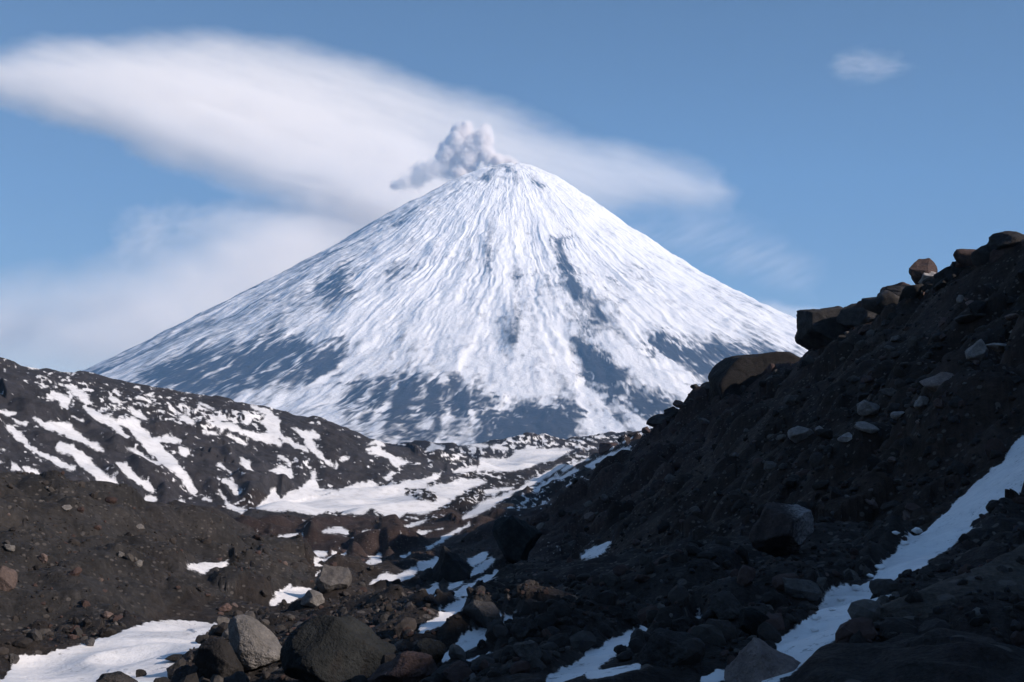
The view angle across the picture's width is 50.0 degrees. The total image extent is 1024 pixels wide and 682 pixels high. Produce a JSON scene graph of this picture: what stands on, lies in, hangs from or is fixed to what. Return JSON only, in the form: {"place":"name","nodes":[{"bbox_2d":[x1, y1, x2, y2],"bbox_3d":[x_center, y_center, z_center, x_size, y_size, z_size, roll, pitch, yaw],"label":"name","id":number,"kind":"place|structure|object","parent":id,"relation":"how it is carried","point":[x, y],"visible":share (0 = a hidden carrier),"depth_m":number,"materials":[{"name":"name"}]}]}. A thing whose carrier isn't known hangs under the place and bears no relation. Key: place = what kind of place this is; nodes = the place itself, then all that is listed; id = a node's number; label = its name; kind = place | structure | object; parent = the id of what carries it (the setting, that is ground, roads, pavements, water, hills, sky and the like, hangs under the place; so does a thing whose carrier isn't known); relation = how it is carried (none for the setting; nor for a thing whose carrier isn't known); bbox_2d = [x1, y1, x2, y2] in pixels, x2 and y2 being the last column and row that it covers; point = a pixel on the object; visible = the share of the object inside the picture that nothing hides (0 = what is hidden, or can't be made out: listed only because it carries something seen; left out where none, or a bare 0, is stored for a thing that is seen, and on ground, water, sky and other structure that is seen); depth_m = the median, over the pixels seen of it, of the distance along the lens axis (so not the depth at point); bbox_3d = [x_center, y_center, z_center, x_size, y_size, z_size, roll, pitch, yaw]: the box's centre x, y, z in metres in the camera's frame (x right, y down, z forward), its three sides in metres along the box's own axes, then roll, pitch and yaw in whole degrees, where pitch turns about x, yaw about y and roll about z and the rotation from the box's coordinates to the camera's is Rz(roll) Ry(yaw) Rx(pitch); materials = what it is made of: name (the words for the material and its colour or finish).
{"place":"outdoors","nodes":[
{"label":"outdoors","id":0,"kind":"place"},
{"bbox_2d":[135,560,142,566],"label":"rock","id":1,"kind":"object","parent":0,"point":[139,563],"visible":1,"depth_m":44.08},
{"bbox_2d":[0,470,311,630],"bbox_3d":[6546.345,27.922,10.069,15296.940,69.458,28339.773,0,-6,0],"label":"hill","id":2,"kind":"structure","parent":0,"point":[139,597],"depth_m":49.25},
{"bbox_2d":[0,565,17,591],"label":"rock","id":3,"kind":"object","parent":2,"relation":"on","point":[8,579],"visible":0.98,"depth_m":35.92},
{"bbox_2d":[4,544,14,551],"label":"rock","id":4,"kind":"object","parent":2,"relation":"on","point":[9,548],"visible":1,"depth_m":39.86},
{"bbox_2d":[38,553,47,563],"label":"rock","id":5,"kind":"object","parent":2,"relation":"on","point":[42,557],"visible":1,"depth_m":40.09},
{"bbox_2d":[61,505,71,510],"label":"rock","id":6,"kind":"object","parent":2,"relation":"on","point":[66,507],"visible":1,"depth_m":50.39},
{"bbox_2d":[117,551,124,556],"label":"rock","id":7,"kind":"object","parent":2,"relation":"on","point":[120,554],"visible":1,"depth_m":44.16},
{"bbox_2d":[0,357,465,507],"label":"hill","id":8,"kind":"structure","parent":0,"point":[155,444],"depth_m":411.70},
{"bbox_2d":[219,501,400,518],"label":"hill","id":9,"kind":"structure","parent":0,"point":[290,508],"depth_m":226.05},
{"bbox_2d":[377,480,460,489],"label":"hill","id":10,"kind":"structure","parent":0,"point":[412,485],"depth_m":394.30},
{"bbox_2d":[82,162,807,445],"bbox_3d":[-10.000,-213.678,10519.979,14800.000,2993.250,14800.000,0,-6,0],"label":"volcano","id":11,"kind":"structure","parent":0,"point":[498,301],"depth_m":7376.99},
{"bbox_2d":[412,444,510,472],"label":"hill","id":12,"kind":"structure","parent":0,"point":[462,460],"depth_m":643.87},
{"bbox_2d":[0,452,1023,681],"bbox_3d":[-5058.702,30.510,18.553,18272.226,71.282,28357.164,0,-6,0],"label":"ground","id":13,"kind":"structure","parent":0,"point":[963,651],"depth_m":21.21,"materials":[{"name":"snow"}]},
{"bbox_2d":[9,653,19,663],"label":"rock","id":14,"kind":"object","parent":13,"relation":"on","point":[14,658],"visible":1,"depth_m":20.52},
{"bbox_2d":[85,637,94,645],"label":"rock","id":15,"kind":"object","parent":13,"relation":"on","point":[89,641],"visible":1,"depth_m":22.01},
{"bbox_2d":[102,611,112,618],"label":"rock","id":16,"kind":"object","parent":13,"relation":"on","point":[106,614],"visible":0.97,"depth_m":34.94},
{"bbox_2d":[96,671,137,681],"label":"rock","id":17,"kind":"object","parent":13,"relation":"on","point":[118,676],"visible":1,"depth_m":16.37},
{"bbox_2d":[136,669,146,676],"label":"rock","id":18,"kind":"object","parent":13,"relation":"on","point":[140,672],"visible":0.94,"depth_m":17.32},
{"bbox_2d":[153,677,169,681],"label":"rock","id":19,"kind":"object","parent":13,"relation":"on","point":[163,679],"visible":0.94,"depth_m":15.03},
{"bbox_2d":[165,654,182,661],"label":"rock","id":20,"kind":"object","parent":13,"relation":"on","point":[174,657],"visible":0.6,"depth_m":18.41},
{"bbox_2d":[173,665,190,681],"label":"rock","id":21,"kind":"object","parent":13,"relation":"on","point":[180,672],"visible":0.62,"depth_m":13.66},
{"bbox_2d":[194,637,243,679],"bbox_3d":[-3.467,3.800,13.001,0.590,0.600,0.455,-3,-6,31],"label":"boulder","id":22,"kind":"object","parent":13,"relation":"on","point":[214,655],"visible":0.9,"depth_m":12.84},
{"bbox_2d":[217,603,231,611],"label":"rock","id":23,"kind":"object","parent":13,"relation":"on","point":[226,607],"visible":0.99,"depth_m":42.75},
{"bbox_2d":[244,611,255,618],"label":"boulder","id":24,"kind":"object","parent":13,"relation":"on","point":[251,613],"visible":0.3,"depth_m":24.36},
{"bbox_2d":[228,614,281,670],"bbox_3d":[-3.099,3.694,13.373,0.784,0.704,0.614,0,-6,0],"label":"boulder","id":25,"kind":"object","parent":13,"relation":"on","point":[254,643],"visible":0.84,"depth_m":13.17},
{"bbox_2d":[301,590,324,606],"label":"boulder","id":26,"kind":"object","parent":13,"relation":"on","point":[312,598],"visible":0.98,"depth_m":39.09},
{"bbox_2d":[315,564,351,592],"bbox_3d":[-8.308,11.040,50.939,1.736,1.358,1.389,0,-6,0],"label":"boulder","id":27,"kind":"object","parent":13,"relation":"on","point":[329,578],"visible":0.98,"depth_m":50.62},
{"bbox_2d":[280,615,395,681],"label":"boulder","id":28,"kind":"object","parent":13,"relation":"on","point":[321,648],"visible":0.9,"depth_m":11.28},
{"bbox_2d":[367,651,437,681],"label":"boulder","id":29,"kind":"object","parent":13,"relation":"on","point":[410,666],"visible":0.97,"depth_m":10.69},
{"bbox_2d":[414,638,445,664],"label":"boulder","id":30,"kind":"object","parent":13,"relation":"on","point":[435,649],"visible":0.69,"depth_m":11.31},
{"bbox_2d":[432,545,470,582],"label":"boulder","id":31,"kind":"object","parent":13,"relation":"on","point":[450,566],"visible":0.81,"depth_m":70.31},
{"bbox_2d":[443,660,468,675],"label":"boulder","id":32,"kind":"object","parent":13,"relation":"on","point":[457,663],"visible":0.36,"depth_m":9.76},
{"bbox_2d":[463,600,503,628],"bbox_3d":[-0.335,3.388,13.488,0.453,0.408,0.351,-4,-7,38],"label":"boulder","id":33,"kind":"object","parent":13,"relation":"on","point":[483,614],"visible":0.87,"depth_m":13.41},
{"bbox_2d":[0,263,1023,681],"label":"rubble","id":34,"kind":"object","parent":13,"relation":"on","point":[858,627],"visible":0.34,"depth_m":18.35,"materials":[{"name":"stone"}]},
{"bbox_2d":[492,515,541,563],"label":"boulder","id":35,"kind":"object","parent":13,"relation":"on","point":[516,538],"visible":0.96,"depth_m":79.94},
{"bbox_2d":[510,618,537,641],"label":"boulder","id":36,"kind":"object","parent":13,"relation":"on","point":[521,629],"visible":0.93,"depth_m":11.47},
{"bbox_2d":[513,641,542,660],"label":"boulder","id":37,"kind":"object","parent":13,"relation":"on","point":[528,650],"visible":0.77,"depth_m":9.64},
{"bbox_2d":[634,574,649,582],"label":"rock","id":38,"kind":"object","parent":13,"relation":"on","point":[640,578],"visible":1,"depth_m":18.95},
{"bbox_2d":[639,628,693,666],"bbox_3d":[1.363,2.647,9.458,0.536,0.310,0.428,0,-6,0],"label":"boulder","id":39,"kind":"object","parent":13,"relation":"on","point":[665,646],"visible":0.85,"depth_m":9.36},
{"bbox_2d":[672,616,692,631],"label":"boulder","id":40,"kind":"object","parent":13,"relation":"on","point":[683,624],"visible":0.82,"depth_m":11.93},
{"bbox_2d":[710,591,742,620],"bbox_3d":[2.377,2.925,12.049,0.313,0.341,0.274,4,-7,-37],"label":"boulder","id":41,"kind":"object","parent":13,"relation":"on","point":[726,605],"visible":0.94,"depth_m":12.00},
{"bbox_2d":[738,607,769,636],"bbox_3d":[2.344,2.703,10.523,0.329,0.297,0.263,0,-6,0],"label":"boulder","id":42,"kind":"object","parent":13,"relation":"on","point":[751,620],"visible":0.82,"depth_m":10.42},
{"bbox_2d":[724,637,800,681],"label":"boulder","id":43,"kind":"object","parent":13,"relation":"on","point":[757,660],"visible":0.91,"depth_m":8.74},
{"bbox_2d":[749,502,813,556],"bbox_3d":[5.286,3.706,21.256,1.254,1.129,1.004,0,-6,0],"label":"boulder","id":44,"kind":"object","parent":13,"relation":"on","point":[778,529],"visible":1,"depth_m":21.23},
{"bbox_2d":[783,577,821,600],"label":"boulder","id":45,"kind":"object","parent":13,"relation":"on","point":[809,590],"visible":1,"depth_m":15.27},
{"bbox_2d":[810,627,818,631],"bbox_3d":[2.839,2.712,10.308,0.080,0.051,0.064,2,-6,-24],"label":"snow lump","id":46,"kind":"object","parent":13,"relation":"on","point":[814,629],"visible":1,"depth_m":10.29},
{"bbox_2d":[812,614,820,619],"bbox_3d":[2.990,2.714,10.771,0.096,0.058,0.077,0,-6,0],"label":"snow lump","id":47,"kind":"object","parent":13,"relation":"on","point":[816,617],"visible":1,"depth_m":10.75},
{"bbox_2d":[851,585,861,590],"bbox_3d":[5.298,3.797,16.893,0.146,0.098,0.129,3,-6,-25],"label":"snow lump","id":48,"kind":"object","parent":13,"relation":"on","point":[856,587],"visible":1,"depth_m":16.85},
{"bbox_2d":[875,564,884,569],"bbox_3d":[6.483,3.985,19.341,0.172,0.103,0.137,0,-6,0],"label":"snow lump","id":49,"kind":"object","parent":13,"relation":"on","point":[879,566],"visible":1,"depth_m":19.31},
{"bbox_2d":[911,527,922,533],"bbox_3d":[10.179,4.767,27.595,0.270,0.183,0.243,-5,-7,40],"label":"snow lump","id":50,"kind":"object","parent":13,"relation":"on","point":[916,530],"visible":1,"depth_m":27.52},
{"bbox_2d":[0,0,1023,371],"label":"sky","id":51,"kind":"structure","parent":0,"point":[162,162],"materials":[{"name":"blue"}]},
{"bbox_2d":[385,428,651,467],"bbox_3d":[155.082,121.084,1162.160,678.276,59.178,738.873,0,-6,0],"label":"hill","id":52,"kind":"structure","parent":0,"point":[506,451],"depth_m":948.13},
{"bbox_2d":[526,241,1023,559],"bbox_3d":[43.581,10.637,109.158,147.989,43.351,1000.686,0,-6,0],"label":"hill","id":53,"kind":"structure","parent":0,"point":[992,479],"depth_m":55.70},
{"bbox_2d":[584,512,594,521],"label":"rock","id":54,"kind":"object","parent":53,"relation":"on","point":[589,516],"visible":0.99,"depth_m":104.11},
{"bbox_2d":[600,494,608,501],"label":"rock","id":55,"kind":"object","parent":53,"relation":"on","point":[604,497],"visible":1,"depth_m":105.03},
{"bbox_2d":[598,442,617,454],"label":"rock","id":56,"kind":"object","parent":53,"relation":"on","point":[604,448],"visible":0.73,"depth_m":358.64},
{"bbox_2d":[642,426,649,433],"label":"rock","id":57,"kind":"object","parent":53,"relation":"on","point":[646,429],"visible":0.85,"depth_m":247.77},
{"bbox_2d":[646,414,670,426],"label":"rock","id":58,"kind":"object","parent":53,"relation":"on","point":[654,420],"visible":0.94,"depth_m":124.91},
{"bbox_2d":[664,474,674,482],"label":"rock","id":59,"kind":"object","parent":53,"relation":"on","point":[668,477],"visible":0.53,"depth_m":75.76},
{"bbox_2d":[664,406,678,416],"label":"rock","id":60,"kind":"object","parent":53,"relation":"on","point":[672,411],"visible":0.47,"depth_m":127.21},
{"bbox_2d":[673,400,682,407],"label":"rock","id":61,"kind":"object","parent":53,"relation":"on","point":[678,403],"visible":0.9,"depth_m":120.44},
{"bbox_2d":[697,418,709,423],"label":"rock","id":62,"kind":"object","parent":53,"relation":"on","point":[703,421],"visible":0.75,"depth_m":109.08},
{"bbox_2d":[701,382,708,389],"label":"rock","id":63,"kind":"object","parent":53,"relation":"on","point":[705,385],"visible":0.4,"depth_m":120.00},
{"bbox_2d":[708,351,800,401],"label":"boulder","id":64,"kind":"object","parent":53,"relation":"on","point":[731,374],"visible":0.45,"depth_m":111.98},
{"bbox_2d":[784,395,797,405],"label":"rock","id":65,"kind":"object","parent":53,"relation":"on","point":[789,400],"visible":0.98,"depth_m":71.04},
{"bbox_2d":[787,426,813,442],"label":"rock","id":66,"kind":"object","parent":53,"relation":"on","point":[796,434],"visible":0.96,"depth_m":53.63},
{"bbox_2d":[795,306,850,349],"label":"boulder","id":67,"kind":"object","parent":53,"relation":"on","point":[821,327],"visible":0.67,"depth_m":93.54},
{"bbox_2d":[837,432,851,441],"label":"rock","id":68,"kind":"object","parent":53,"relation":"on","point":[846,437],"visible":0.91,"depth_m":42.98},
{"bbox_2d":[846,375,859,383],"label":"rock","id":69,"kind":"object","parent":53,"relation":"on","point":[852,379],"visible":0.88,"depth_m":61.51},
{"bbox_2d":[836,303,877,326],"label":"boulder","id":70,"kind":"object","parent":53,"relation":"on","point":[850,315],"visible":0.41,"depth_m":90.89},
{"bbox_2d":[857,392,868,401],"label":"rock","id":71,"kind":"object","parent":53,"relation":"on","point":[861,397],"visible":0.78,"depth_m":57.71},
{"bbox_2d":[858,326,869,334],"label":"rock","id":72,"kind":"object","parent":53,"relation":"on","point":[862,330],"visible":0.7,"depth_m":77.39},
{"bbox_2d":[854,421,878,433],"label":"rock","id":73,"kind":"object","parent":53,"relation":"on","point":[864,426],"visible":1,"depth_m":42.26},
{"bbox_2d":[861,375,873,382],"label":"rock","id":74,"kind":"object","parent":53,"relation":"on","point":[867,379],"visible":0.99,"depth_m":58.51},
{"bbox_2d":[857,400,879,415],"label":"rock","id":75,"kind":"object","parent":53,"relation":"on","point":[865,408],"visible":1,"depth_m":49.40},
{"bbox_2d":[865,499,877,508],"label":"rock","id":76,"kind":"object","parent":53,"relation":"on","point":[873,503],"visible":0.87,"depth_m":33.60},
{"bbox_2d":[861,297,882,314],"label":"rock","id":77,"kind":"object","parent":53,"relation":"on","point":[867,304],"visible":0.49,"depth_m":75.62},
{"bbox_2d":[875,290,899,308],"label":"rock","id":78,"kind":"object","parent":53,"relation":"on","point":[884,298],"visible":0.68,"depth_m":74.93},
{"bbox_2d":[878,388,896,397],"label":"rock","id":79,"kind":"object","parent":53,"relation":"on","point":[888,392],"visible":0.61,"depth_m":48.99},
{"bbox_2d":[884,345,895,351],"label":"rock","id":80,"kind":"object","parent":53,"relation":"on","point":[888,348],"visible":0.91,"depth_m":62.88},
{"bbox_2d":[887,456,895,462],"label":"rock","id":81,"kind":"object","parent":53,"relation":"on","point":[891,459],"visible":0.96,"depth_m":36.62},
{"bbox_2d":[887,403,899,413],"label":"rock","id":82,"kind":"object","parent":53,"relation":"on","point":[892,407],"visible":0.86,"depth_m":44.35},
{"bbox_2d":[889,418,898,424],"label":"rock","id":83,"kind":"object","parent":53,"relation":"on","point":[893,421],"visible":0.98,"depth_m":41.02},
{"bbox_2d":[880,282,909,291],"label":"rock","id":84,"kind":"object","parent":53,"relation":"on","point":[898,284],"visible":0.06,"depth_m":84.02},
{"bbox_2d":[890,335,900,341],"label":"rock","id":85,"kind":"object","parent":53,"relation":"on","point":[895,338],"visible":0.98,"depth_m":65.27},
{"bbox_2d":[884,284,908,292],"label":"rock","id":86,"kind":"object","parent":53,"relation":"on","point":[897,289],"visible":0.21,"depth_m":76.39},
{"bbox_2d":[890,411,904,419],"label":"rock","id":87,"kind":"object","parent":53,"relation":"on","point":[896,415],"visible":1,"depth_m":41.00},
{"bbox_2d":[896,486,906,490],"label":"rock","id":88,"kind":"object","parent":53,"relation":"on","point":[899,488],"visible":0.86,"depth_m":33.97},
{"bbox_2d":[899,362,909,366],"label":"rock","id":89,"kind":"object","parent":53,"relation":"on","point":[905,364],"visible":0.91,"depth_m":50.78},
{"bbox_2d":[902,510,910,519],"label":"rock","id":90,"kind":"object","parent":53,"relation":"on","point":[906,515],"visible":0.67,"depth_m":30.36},
{"bbox_2d":[898,284,922,302],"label":"rock","id":91,"kind":"object","parent":53,"relation":"on","point":[913,291],"visible":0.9,"depth_m":72.90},
{"bbox_2d":[914,396,928,408],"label":"rock","id":92,"kind":"object","parent":53,"relation":"on","point":[921,402],"visible":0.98,"depth_m":39.91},
{"bbox_2d":[909,258,937,283],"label":"boulder","id":93,"kind":"object","parent":53,"relation":"on","point":[918,268],"visible":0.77,"depth_m":77.64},
{"bbox_2d":[923,366,929,373],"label":"rock","id":94,"kind":"object","parent":53,"relation":"on","point":[925,370],"visible":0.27,"depth_m":45.48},
{"bbox_2d":[918,271,935,283],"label":"boulder","id":95,"kind":"object","parent":53,"relation":"on","point":[926,275],"visible":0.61,"depth_m":77.16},
{"bbox_2d":[922,276,933,291],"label":"rock","id":96,"kind":"object","parent":53,"relation":"on","point":[927,281],"visible":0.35,"depth_m":76.90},
{"bbox_2d":[930,330,940,342],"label":"rock","id":97,"kind":"object","parent":53,"relation":"on","point":[935,337],"visible":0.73,"depth_m":53.27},
{"bbox_2d":[919,372,953,391],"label":"rock","id":98,"kind":"object","parent":53,"relation":"on","point":[933,383],"visible":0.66,"depth_m":39.68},
{"bbox_2d":[933,398,944,407],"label":"rock","id":99,"kind":"object","parent":53,"relation":"on","point":[938,403],"visible":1,"depth_m":35.98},
{"bbox_2d":[933,277,948,290],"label":"rock","id":100,"kind":"object","parent":53,"relation":"on","point":[943,282],"visible":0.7,"depth_m":68.54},
{"bbox_2d":[939,334,946,340],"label":"rock","id":101,"kind":"object","parent":53,"relation":"on","point":[942,336],"visible":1,"depth_m":52.66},
{"bbox_2d":[933,265,958,286],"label":"rock","id":102,"kind":"object","parent":53,"relation":"on","point":[948,273],"visible":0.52,"depth_m":68.88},
{"bbox_2d":[948,415,959,423],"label":"rock","id":103,"kind":"object","parent":53,"relation":"on","point":[953,419],"visible":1,"depth_m":34.83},
{"bbox_2d":[948,396,962,407],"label":"rock","id":104,"kind":"object","parent":53,"relation":"on","point":[953,401],"visible":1,"depth_m":35.35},
{"bbox_2d":[950,262,964,273],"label":"rock","id":105,"kind":"object","parent":53,"relation":"on","point":[954,268],"visible":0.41,"depth_m":68.57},
{"bbox_2d":[956,295,963,302],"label":"rock","id":106,"kind":"object","parent":53,"relation":"on","point":[959,298],"visible":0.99,"depth_m":56.22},
{"bbox_2d":[953,249,975,266],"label":"rock","id":107,"kind":"object","parent":53,"relation":"on","point":[962,257],"visible":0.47,"depth_m":67.95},
{"bbox_2d":[953,313,985,322],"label":"rock","id":108,"kind":"object","parent":53,"relation":"on","point":[966,318],"visible":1,"depth_m":51.83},
{"bbox_2d":[967,300,985,313],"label":"rock","id":109,"kind":"object","parent":53,"relation":"on","point":[976,307],"visible":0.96,"depth_m":51.85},
{"bbox_2d":[965,339,988,360],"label":"rock","id":110,"kind":"object","parent":53,"relation":"on","point":[978,350],"visible":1,"depth_m":40.01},
{"bbox_2d":[970,245,989,266],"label":"rock","id":111,"kind":"object","parent":53,"relation":"on","point":[979,256],"visible":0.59,"depth_m":64.70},
{"bbox_2d":[986,343,1006,351],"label":"rock","id":112,"kind":"object","parent":53,"relation":"on","point":[998,347],"visible":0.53,"depth_m":42.25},
{"bbox_2d":[989,247,1011,262],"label":"rock","id":113,"kind":"object","parent":53,"relation":"on","point":[995,255],"visible":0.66,"depth_m":64.01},
{"bbox_2d":[986,231,1022,251],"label":"boulder","id":114,"kind":"object","parent":53,"relation":"on","point":[1006,239],"visible":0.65,"depth_m":63.97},
{"bbox_2d":[1005,313,1019,319],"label":"rock","id":115,"kind":"object","parent":53,"relation":"on","point":[1010,316],"visible":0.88,"depth_m":47.45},
{"bbox_2d":[849,487,858,492],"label":"rock","id":116,"kind":"object","parent":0,"point":[853,489],"visible":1,"depth_m":34.41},
{"bbox_2d":[870,532,1023,621],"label":"hill","id":117,"kind":"structure","parent":0,"point":[943,592],"depth_m":10.23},
{"bbox_2d":[905,591,923,602],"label":"rock","id":118,"kind":"object","parent":117,"relation":"on","point":[913,597],"visible":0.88,"depth_m":10.03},
{"bbox_2d":[995,565,1008,571],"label":"rock","id":119,"kind":"object","parent":117,"relation":"on","point":[1003,568],"visible":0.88,"depth_m":10.61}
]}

